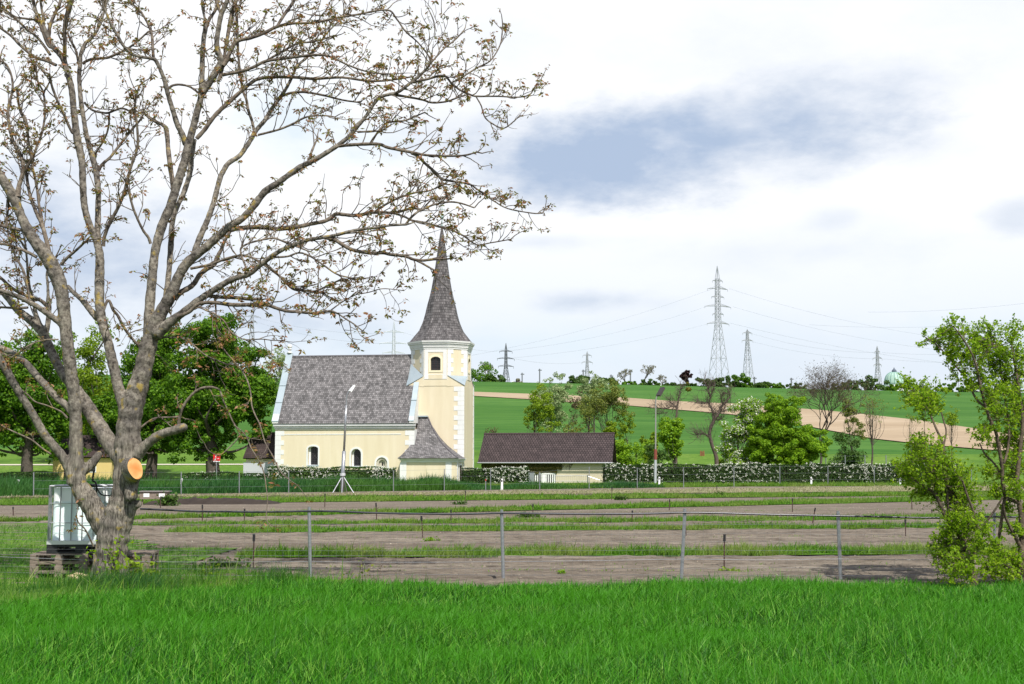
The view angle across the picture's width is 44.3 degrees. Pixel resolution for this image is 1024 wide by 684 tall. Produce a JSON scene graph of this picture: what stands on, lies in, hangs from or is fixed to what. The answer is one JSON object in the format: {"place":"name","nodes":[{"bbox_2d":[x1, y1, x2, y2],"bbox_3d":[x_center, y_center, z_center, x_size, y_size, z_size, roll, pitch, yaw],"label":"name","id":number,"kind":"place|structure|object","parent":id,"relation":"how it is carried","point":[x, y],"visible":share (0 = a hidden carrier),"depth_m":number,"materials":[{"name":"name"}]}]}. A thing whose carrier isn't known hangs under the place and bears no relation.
{"place":"outdoors","nodes":[
{"label":"outdoors","id":0,"kind":"place"},
{"bbox_2d":[0,464,242,464],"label":"path","id":1,"kind":"structure","parent":0,"point":[141,464],"depth_m":147.69,"materials":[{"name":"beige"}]},
{"bbox_2d":[0,523,446,603],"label":"meadow","id":2,"kind":"structure","parent":0,"point":[185,557],"depth_m":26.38,"materials":[{"name":"green plant"}]},
{"bbox_2d":[34,559,209,590],"bbox_3d":[-6.203,3.725,19.919,2.845,0.544,2.110,0,-5,0],"label":"grass tuft","id":3,"kind":"object","parent":2,"relation":"on","point":[136,581],"visible":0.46,"depth_m":19.90,"materials":[{"name":"green plant"}]},
{"bbox_2d":[124,553,161,575],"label":"leafy shoots","id":4,"kind":"object","parent":2,"relation":"on","point":[126,559],"visible":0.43,"depth_m":20.62,"materials":[{"name":"green plant"}]},
{"bbox_2d":[157,569,280,585],"bbox_3d":[-5.376,3.911,20.978,2.990,0.374,1.708,-1,-6,15],"label":"grass tuft","id":5,"kind":"object","parent":2,"relation":"on","point":[201,579],"visible":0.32,"depth_m":20.99,"materials":[{"name":"green plant"}]},
{"bbox_2d":[233,562,325,585],"bbox_3d":[-3.829,3.847,20.907,1.322,0.488,1.476,-4,-7,35],"label":"grass tuft","id":6,"kind":"object","parent":2,"relation":"on","point":[270,574],"visible":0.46,"depth_m":20.85,"materials":[{"name":"green plant"}]},
{"bbox_2d":[0,471,663,495],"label":"bank grass","id":7,"kind":"structure","parent":0,"point":[14,486],"depth_m":87.20,"materials":[{"name":"green plant"}]},
{"bbox_2d":[0,486,1023,586],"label":"field soil","id":8,"kind":"structure","parent":0,"point":[902,568],"depth_m":32.65,"materials":[{"name":"brown soil"}]},
{"bbox_2d":[29,568,89,577],"bbox_3d":[-7.974,4.138,22.431,0.980,0.155,0.850,1,-5,-6],"label":"wooden pallet","id":9,"kind":"object","parent":8,"relation":"on","point":[64,573],"visible":0.15,"depth_m":22.02,"materials":[{"name":"beige wood"}]},
{"bbox_2d":[29,561,92,571],"bbox_3d":[-7.974,3.983,22.446,0.980,0.155,0.850,1,-5,-6],"label":"wooden pallet","id":10,"kind":"object","parent":9,"relation":"on","point":[58,566],"visible":0.56,"depth_m":22.06,"materials":[{"name":"brown wood"}]},
{"bbox_2d":[30,551,92,562],"bbox_3d":[-7.974,3.827,22.461,0.980,0.155,0.850,1,-5,-6],"label":"wooden pallet","id":11,"kind":"object","parent":10,"relation":"on","point":[59,558],"visible":0.72,"depth_m":22.08,"materials":[{"name":"brown wood"}]},
{"bbox_2d":[46,470,112,553],"bbox_3d":[-7.598,3.030,22.624,1.205,1.458,1.052,1,-5,-6],"label":"water tank","id":12,"kind":"object","parent":11,"relation":"on","point":[65,506],"visible":0.41,"depth_m":22.19,"materials":[{"name":"white plastic"}]},
{"bbox_2d":[139,491,171,504],"bbox_3d":[-16.935,7.472,59.792,1.420,0.810,0.580,0,-5,0],"label":"wooden box","id":13,"kind":"object","parent":8,"relation":"on","point":[147,494],"visible":0.55,"depth_m":59.58,"materials":[{"name":"brown"}]},
{"bbox_2d":[154,491,180,505],"bbox_3d":[-16.046,7.369,58.533,1.173,0.910,0.884,0,-5,0],"label":"bush","id":14,"kind":"object","parent":8,"relation":"on","point":[169,500],"visible":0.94,"depth_m":58.42,"materials":[{"name":"green plant"}]},
{"bbox_2d":[145,497,279,503],"bbox_3d":[-14.645,7.788,61.539,6.600,0.437,2.000,0,-5,0],"label":"soil heap","id":15,"kind":"object","parent":8,"relation":"on","point":[209,500],"visible":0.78,"depth_m":60.98,"materials":[{"name":"brown soil"}]},
{"bbox_2d":[197,556,251,566],"bbox_3d":[-5.569,4.320,24.447,1.084,0.335,0.647,2,-6,-22],"label":"weed clump","id":16,"kind":"object","parent":8,"relation":"on","point":[234,562],"visible":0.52,"depth_m":24.42,"materials":[{"name":"green plant"}]},
{"bbox_2d":[0,0,555,577],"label":"walnut tree","id":17,"kind":"object","parent":8,"relation":"on","point":[126,448],"visible":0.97,"depth_m":21.40,"materials":[{"name":"brown plant"}]},
{"bbox_2d":[84,531,142,576],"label":"leafy shoots","id":18,"kind":"object","parent":17,"relation":"attached to","point":[117,566],"visible":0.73,"depth_m":20.47,"materials":[{"name":"green plant"}]},
{"bbox_2d":[332,385,354,492],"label":"lamp mast","id":19,"kind":"object","parent":8,"relation":"on","point":[342,478],"visible":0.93,"depth_m":83.55,"materials":[{"name":"metal"}]},
{"bbox_2d":[8,499,993,521],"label":"turf","id":20,"kind":"structure","parent":8,"relation":"on","point":[552,509],"depth_m":53.25,"materials":[{"name":"green plant"}]},
{"bbox_2d":[0,507,1017,579],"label":"wire fence","id":21,"kind":"object","parent":8,"relation":"on","point":[501,513],"visible":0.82,"depth_m":22.00,"materials":[{"name":"metal"}]},
{"bbox_2d":[0,493,1023,521],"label":"grass strip","id":22,"kind":"object","parent":8,"relation":"on","point":[696,503],"depth_m":54.32,"materials":[{"name":"green plant"}]},
{"bbox_2d":[0,484,1023,498],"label":"dry grass","id":23,"kind":"structure","parent":8,"relation":"on","point":[824,489],"depth_m":83.03,"materials":[{"name":"plant"}]},
{"bbox_2d":[0,489,1023,505],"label":"grass strip","id":24,"kind":"object","parent":8,"relation":"on","point":[296,498],"depth_m":69.60,"materials":[{"name":"green plant"}]},
{"bbox_2d":[167,526,939,531],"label":"turf","id":25,"kind":"structure","parent":8,"relation":"on","point":[587,529],"depth_m":37.61,"materials":[{"name":"green plant"}]},
{"bbox_2d":[133,510,1017,525],"bbox_3d":[4.489,6.020,43.408,37.983,0.409,3.824,1,-6,-11],"label":"grass strip","id":26,"kind":"object","parent":8,"relation":"on","point":[542,519],"depth_m":42.60,"materials":[{"name":"green plant"}]},
{"bbox_2d":[167,517,991,524],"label":"turf","id":27,"kind":"structure","parent":8,"relation":"on","point":[619,521],"depth_m":43.34,"materials":[{"name":"green plant"}]},
{"bbox_2d":[254,565,922,571],"bbox_3d":[2.999,4.276,23.719,18.006,0.165,1.014,0,-5,-2],"label":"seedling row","id":28,"kind":"object","parent":8,"relation":"on","point":[586,570],"visible":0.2,"depth_m":23.72,"materials":[{"name":"green plant"}]},
{"bbox_2d":[164,518,1018,532],"bbox_3d":[4.569,5.531,38.332,29.529,0.425,3.033,0,-5,-5],"label":"grass strip","id":29,"kind":"object","parent":8,"relation":"on","point":[508,526],"depth_m":37.80,"materials":[{"name":"green plant"}]},
{"bbox_2d":[276,552,923,556],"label":"turf","id":30,"kind":"structure","parent":8,"relation":"on","point":[607,555],"depth_m":27.22,"materials":[{"name":"green plant"}]},
{"bbox_2d":[230,536,1017,557],"bbox_3d":[4.172,4.532,28.056,20.578,0.474,2.356,0,-5,-4],"label":"grass strip","id":31,"kind":"object","parent":8,"relation":"on","point":[467,551],"depth_m":27.52,"materials":[{"name":"green plant"}]},
{"bbox_2d":[915,312,1023,583],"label":"hawthorn tree","id":32,"kind":"object","parent":8,"relation":"on","point":[1000,558],"visible":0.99,"depth_m":21.42,"materials":[{"name":"green plant"}]},
{"bbox_2d":[0,373,1023,678],"bbox_3d":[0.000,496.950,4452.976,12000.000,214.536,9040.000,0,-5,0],"label":"ground","id":33,"kind":"structure","parent":0,"point":[504,415],"depth_m":225.62,"materials":[{"name":"green plant"}]},
{"bbox_2d":[0,471,59,481],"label":"hedge","id":34,"kind":"object","parent":33,"relation":"on","point":[50,474],"visible":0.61,"depth_m":110.82,"materials":[{"name":"green plant"}]},
{"bbox_2d":[0,328,91,473],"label":"chestnut tree","id":35,"kind":"object","parent":33,"relation":"on","point":[52,420],"visible":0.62,"depth_m":124.73,"materials":[{"name":"green plant"}]},
{"bbox_2d":[51,369,110,434],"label":"chestnut tree","id":36,"kind":"object","parent":33,"relation":"on","point":[62,386],"visible":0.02,"depth_m":149.50,"materials":[{"name":"green plant"}]},
{"bbox_2d":[49,435,113,479],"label":"house","id":37,"kind":"structure","parent":33,"relation":"on","point":[104,464],"depth_m":127.55,"materials":[{"name":"paint"}]},
{"bbox_2d":[56,318,120,438],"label":"chestnut tree","id":38,"kind":"object","parent":33,"relation":"on","point":[92,380],"visible":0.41,"depth_m":140.29,"materials":[{"name":"green plant"}]},
{"bbox_2d":[85,317,192,479],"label":"chestnut tree","id":39,"kind":"object","parent":33,"relation":"on","point":[109,412],"visible":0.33,"depth_m":128.76,"materials":[{"name":"green plant"}]},
{"bbox_2d":[148,312,278,474],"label":"chestnut tree","id":40,"kind":"object","parent":33,"relation":"on","point":[201,407],"visible":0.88,"depth_m":120.63,"materials":[{"name":"green plant"}]},
{"bbox_2d":[183,471,267,479],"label":"hedge","id":41,"kind":"object","parent":33,"relation":"on","point":[206,475],"visible":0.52,"depth_m":105.37,"materials":[{"name":"green plant"}]},
{"bbox_2d":[244,313,260,368],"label":"lattice pylon","id":42,"kind":"object","parent":33,"relation":"on","point":[253,316],"visible":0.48,"depth_m":804.05,"materials":[{"name":"silver metal"}]},
{"bbox_2d":[260,346,285,402],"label":"pale tree","id":43,"kind":"object","parent":33,"relation":"on","point":[281,359],"visible":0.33,"depth_m":150.12,"materials":[{"name":"green plant"}]},
{"bbox_2d":[266,464,397,480],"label":"hedge","id":44,"kind":"object","parent":33,"relation":"on","point":[383,472],"visible":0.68,"depth_m":103.67,"materials":[{"name":"green plant"}]},
{"bbox_2d":[243,209,474,481],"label":"church","id":45,"kind":"structure","parent":33,"relation":"on","point":[413,412],"depth_m":116.63,"materials":[{"name":"yellow paint"}]},
{"bbox_2d":[307,446,317,465],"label":"window","id":46,"kind":"structure","parent":45,"relation":"in","point":[313,451],"depth_m":116.26,"materials":[{"name":"black glass"}]},
{"bbox_2d":[352,449,360,466],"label":"window","id":47,"kind":"structure","parent":45,"relation":"in","point":[356,454],"depth_m":115.69,"materials":[{"name":"black glass"}]},
{"bbox_2d":[431,357,440,369],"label":"louvre window","id":48,"kind":"structure","parent":45,"relation":"in","point":[435,361],"depth_m":117.06,"materials":[{"name":"grey wood"}]},
{"bbox_2d":[379,321,406,353],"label":"lattice pylon","id":49,"kind":"object","parent":33,"relation":"on","point":[393,345],"visible":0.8,"depth_m":622.77,"materials":[{"name":"grey metal"}]},
{"bbox_2d":[471,361,497,381],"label":"bush","id":50,"kind":"object","parent":33,"relation":"on","point":[476,375],"visible":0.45,"depth_m":402.60,"materials":[{"name":"green plant"}]},
{"bbox_2d":[483,374,506,381],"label":"bush","id":51,"kind":"object","parent":33,"relation":"on","point":[500,377],"visible":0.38,"depth_m":401.53,"materials":[{"name":"green plant"}]},
{"bbox_2d":[460,465,530,484],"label":"hedge","id":52,"kind":"object","parent":33,"relation":"on","point":[513,474],"visible":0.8,"depth_m":111.01,"materials":[{"name":"green plant"}]},
{"bbox_2d":[33,466,971,494],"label":"field fence","id":53,"kind":"object","parent":33,"relation":"on","point":[683,474],"visible":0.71,"depth_m":90.42,"materials":[{"name":"metal"}]},
{"bbox_2d":[497,344,514,381],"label":"lattice pylon","id":54,"kind":"object","parent":33,"relation":"on","point":[506,358],"visible":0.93,"depth_m":621.67,"materials":[{"name":"grey metal"}]},
{"bbox_2d":[0,569,1023,683],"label":"young wheat","id":55,"kind":"object","parent":33,"relation":"on","point":[766,630],"visible":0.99,"depth_m":12.21,"materials":[{"name":"green plant"}]},
{"bbox_2d":[522,384,561,432],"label":"young tree","id":56,"kind":"object","parent":33,"relation":"on","point":[537,402],"visible":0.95,"depth_m":145.67,"materials":[{"name":"green plant"}]},
{"bbox_2d":[477,432,616,482],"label":"barn","id":57,"kind":"structure","parent":33,"relation":"on","point":[548,453],"depth_m":123.98,"materials":[{"name":"brown roof tile"},{"name":"cream plaster"}]},
{"bbox_2d":[535,473,555,482],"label":"slatted door","id":58,"kind":"structure","parent":57,"relation":"in","point":[543,476],"depth_m":123.06,"materials":[{"name":"white wood"}]},
{"bbox_2d":[530,371,573,432],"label":"poplar tree","id":59,"kind":"object","parent":33,"relation":"on","point":[561,392],"visible":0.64,"depth_m":167.41,"materials":[{"name":"green plant"}]},
{"bbox_2d":[563,421,582,432],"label":"shrub","id":60,"kind":"object","parent":33,"relation":"on","point":[576,429],"visible":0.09,"depth_m":140.68,"materials":[{"name":"green plant"}]},
{"bbox_2d":[567,390,585,431],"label":"thin tree","id":61,"kind":"object","parent":33,"relation":"on","point":[574,405],"visible":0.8,"depth_m":154.80,"materials":[{"name":"green plant"}]},
{"bbox_2d":[567,375,590,383],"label":"bush","id":62,"kind":"object","parent":33,"relation":"on","point":[574,379],"visible":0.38,"depth_m":401.73,"materials":[{"name":"green plant"}]},
{"bbox_2d":[576,394,597,432],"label":"thin tree","id":63,"kind":"object","parent":33,"relation":"on","point":[581,406],"visible":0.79,"depth_m":149.60,"materials":[{"name":"green plant"}]},
{"bbox_2d":[576,370,610,432],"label":"poplar tree","id":64,"kind":"object","parent":33,"relation":"on","point":[590,386],"visible":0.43,"depth_m":165.77,"materials":[{"name":"green plant"}]},
{"bbox_2d":[585,378,635,432],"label":"tree","id":65,"kind":"object","parent":33,"relation":"on","point":[603,403],"visible":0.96,"depth_m":139.46,"materials":[{"name":"green plant"}]},
{"bbox_2d":[603,421,619,453],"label":"shrub","id":66,"kind":"object","parent":33,"relation":"on","point":[611,428],"visible":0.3,"depth_m":136.25,"materials":[{"name":"green plant"}]},
{"bbox_2d":[614,439,632,466],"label":"shrub","id":67,"kind":"object","parent":33,"relation":"on","point":[620,446],"visible":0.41,"depth_m":131.93,"materials":[{"name":"green plant"}]},
{"bbox_2d":[615,412,635,464],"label":"tree","id":68,"kind":"object","parent":33,"relation":"on","point":[622,425],"visible":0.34,"depth_m":139.72,"materials":[{"name":"green plant"}]},
{"bbox_2d":[616,440,653,466],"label":"shrub","id":69,"kind":"object","parent":33,"relation":"on","point":[636,447],"visible":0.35,"depth_m":131.22,"materials":[{"name":"green plant"}]},
{"bbox_2d":[640,365,655,378],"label":"crest tree","id":70,"kind":"object","parent":33,"relation":"on","point":[649,369],"visible":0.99,"depth_m":410.46,"materials":[{"name":"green plant"}]},
{"bbox_2d":[639,431,658,466],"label":"shrub","id":71,"kind":"object","parent":33,"relation":"on","point":[651,438],"visible":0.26,"depth_m":134.36,"materials":[{"name":"green plant"}]},
{"bbox_2d":[637,378,660,384],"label":"bush","id":72,"kind":"object","parent":33,"relation":"on","point":[643,381],"visible":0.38,"depth_m":401.27,"materials":[{"name":"green plant"}]},
{"bbox_2d":[645,443,668,466],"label":"shrub","id":73,"kind":"object","parent":33,"relation":"on","point":[660,454],"visible":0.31,"depth_m":125.23,"materials":[{"name":"green plant"}]},
{"bbox_2d":[654,387,664,482],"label":"street lamp","id":74,"kind":"object","parent":33,"relation":"on","point":[660,391],"visible":0.98,"depth_m":113.55,"materials":[{"name":"grey metal"}]},
{"bbox_2d":[646,373,691,466],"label":"gnarled tree","id":75,"kind":"object","parent":33,"relation":"on","point":[676,405],"visible":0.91,"depth_m":141.90,"materials":[{"name":"green plant"}]},
{"bbox_2d":[656,417,684,466],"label":"round tree","id":76,"kind":"object","parent":33,"relation":"on","point":[673,443],"visible":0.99,"depth_m":127.24,"materials":[{"name":"green plant"}]},
{"bbox_2d":[679,370,692,382],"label":"red tree","id":77,"kind":"object","parent":33,"relation":"on","point":[682,375],"visible":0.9,"depth_m":408.35,"materials":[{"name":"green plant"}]},
{"bbox_2d":[688,377,712,386],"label":"bush","id":78,"kind":"object","parent":33,"relation":"on","point":[698,379],"visible":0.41,"depth_m":402.43,"materials":[{"name":"green plant"}]},
{"bbox_2d":[685,371,738,464],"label":"gnarled tree","id":79,"kind":"object","parent":33,"relation":"on","point":[714,415],"visible":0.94,"depth_m":137.86,"materials":[{"name":"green plant"}]},
{"bbox_2d":[707,266,730,382],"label":"lattice pylon","id":80,"kind":"object","parent":33,"relation":"on","point":[717,301],"visible":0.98,"depth_m":704.55,"materials":[{"name":"silver metal"}]},
{"bbox_2d":[476,289,710,357],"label":"power line","id":81,"kind":"object","parent":80,"relation":"hanging from","point":[602,335],"visible":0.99,"depth_m":667.24,"materials":[{"name":"silver metal"}]},
{"bbox_2d":[710,375,740,386],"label":"bush","id":82,"kind":"object","parent":33,"relation":"on","point":[728,379],"visible":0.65,"depth_m":401.47,"materials":[{"name":"green plant"}]},
{"bbox_2d":[730,373,752,387],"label":"bush","id":83,"kind":"object","parent":33,"relation":"on","point":[744,378],"visible":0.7,"depth_m":401.90,"materials":[{"name":"green plant"}]},
{"bbox_2d":[713,395,774,466],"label":"blossoming tree","id":84,"kind":"object","parent":33,"relation":"on","point":[743,417],"visible":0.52,"depth_m":125.36,"materials":[{"name":"green plant"}]},
{"bbox_2d":[742,329,753,381],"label":"lattice pylon","id":85,"kind":"object","parent":33,"relation":"on","point":[748,343],"visible":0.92,"depth_m":903.42,"materials":[{"name":"silver metal"}]},
{"bbox_2d":[480,480,1023,488],"bbox_3d":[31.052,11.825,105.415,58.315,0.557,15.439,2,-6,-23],"label":"verge grass","id":86,"kind":"structure","parent":33,"relation":"on","point":[790,485],"depth_m":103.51,"materials":[{"name":"green plant"}]},
{"bbox_2d":[750,381,771,387],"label":"bush","id":87,"kind":"object","parent":33,"relation":"on","point":[760,385],"visible":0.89,"depth_m":401.13,"materials":[{"name":"green plant"}]},
{"bbox_2d":[601,462,958,483],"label":"hedge","id":88,"kind":"object","parent":33,"relation":"on","point":[753,473],"visible":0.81,"depth_m":117.52,"materials":[{"name":"green plant"}]},
{"bbox_2d":[743,392,832,466],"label":"field maple","id":89,"kind":"object","parent":33,"relation":"on","point":[779,417],"visible":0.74,"depth_m":122.81,"materials":[{"name":"green plant"}]},
{"bbox_2d":[782,358,882,466],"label":"bare tree","id":90,"kind":"object","parent":33,"relation":"on","point":[812,390],"visible":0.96,"depth_m":138.63,"materials":[{"name":"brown plant"}]},
{"bbox_2d":[828,432,867,466],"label":"dark shrub","id":91,"kind":"object","parent":33,"relation":"on","point":[852,457],"visible":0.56,"depth_m":137.06,"materials":[{"name":"green plant"}]},
{"bbox_2d":[840,398,867,450],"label":"thin tree","id":92,"kind":"object","parent":33,"relation":"on","point":[852,421],"visible":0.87,"depth_m":141.60,"materials":[{"name":"green plant"}]},
{"bbox_2d":[846,375,889,389],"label":"bush","id":93,"kind":"object","parent":33,"relation":"on","point":[875,380],"visible":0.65,"depth_m":401.79,"materials":[{"name":"green plant"}]},
{"bbox_2d":[863,395,889,466],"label":"thin tree","id":94,"kind":"object","parent":33,"relation":"on","point":[870,431],"visible":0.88,"depth_m":141.50,"materials":[{"name":"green plant"}]},
{"bbox_2d":[873,346,882,389],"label":"lattice pylon","id":95,"kind":"object","parent":33,"relation":"on","point":[877,359],"visible":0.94,"depth_m":802.16,"materials":[{"name":"silver metal"}]},
{"bbox_2d":[873,384,900,390],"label":"bush","id":96,"kind":"object","parent":33,"relation":"on","point":[890,387],"visible":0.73,"depth_m":401.31,"materials":[{"name":"green plant"}]},
{"bbox_2d":[884,368,903,390],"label":"domed church","id":97,"kind":"structure","parent":33,"relation":"on","point":[891,376],"depth_m":1493.91,"materials":[{"name":"green metal"}]},
{"bbox_2d":[890,367,1005,588],"bbox_3d":[7.131,2.203,20.687,1.751,3.696,2.094,-2,-6,17],"label":"hawthorn shrub","id":98,"kind":"object","parent":33,"relation":"on","point":[922,398],"visible":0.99,"depth_m":20.56,"materials":[{"name":"green plant"}]},
{"bbox_2d":[942,405,959,461],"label":"thin tree","id":99,"kind":"object","parent":33,"relation":"on","point":[951,418],"visible":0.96,"depth_m":149.52,"materials":[{"name":"green plant"}]},
{"bbox_2d":[933,382,968,391],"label":"bush","id":100,"kind":"object","parent":33,"relation":"on","point":[949,386],"visible":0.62,"depth_m":401.96,"materials":[{"name":"green plant"}]},
{"bbox_2d":[0,0,1023,392],"label":"sky","id":101,"kind":"structure","parent":0,"point":[857,161],"materials":[{"name":"white"}]},
{"bbox_2d":[42,486,1023,497],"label":"mown strip","id":102,"kind":"object","parent":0,"point":[849,490],"visible":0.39,"depth_m":84.67,"materials":[{"name":"green plant"}]},
{"bbox_2d":[474,392,1023,450],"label":"tan field","id":103,"kind":"structure","parent":0,"point":[895,429],"depth_m":217.11,"materials":[{"name":"beige soil"}]},
{"bbox_3d":[-6.905,4.149,22.538,0.980,0.155,0.850,1,-5,-6],"label":"wooden pallet","id":104,"kind":"object","parent":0,"visible":0},
{"bbox_2d":[129,559,158,570],"bbox_3d":[-6.905,3.993,22.553,0.980,0.155,0.850,1,-5,-6],"label":"wooden pallet","id":105,"kind":"object","parent":104,"relation":"on","point":[145,564],"visible":0.17,"depth_m":22.20,"materials":[{"name":"brown wood"}]},
{"bbox_2d":[93,550,158,560],"bbox_3d":[-6.905,3.837,22.568,0.980,0.155,0.850,1,-5,-6],"label":"wooden pallet","id":106,"kind":"object","parent":105,"relation":"on","point":[146,553],"visible":0.41,"depth_m":22.53,"materials":[{"name":"brown wood"}]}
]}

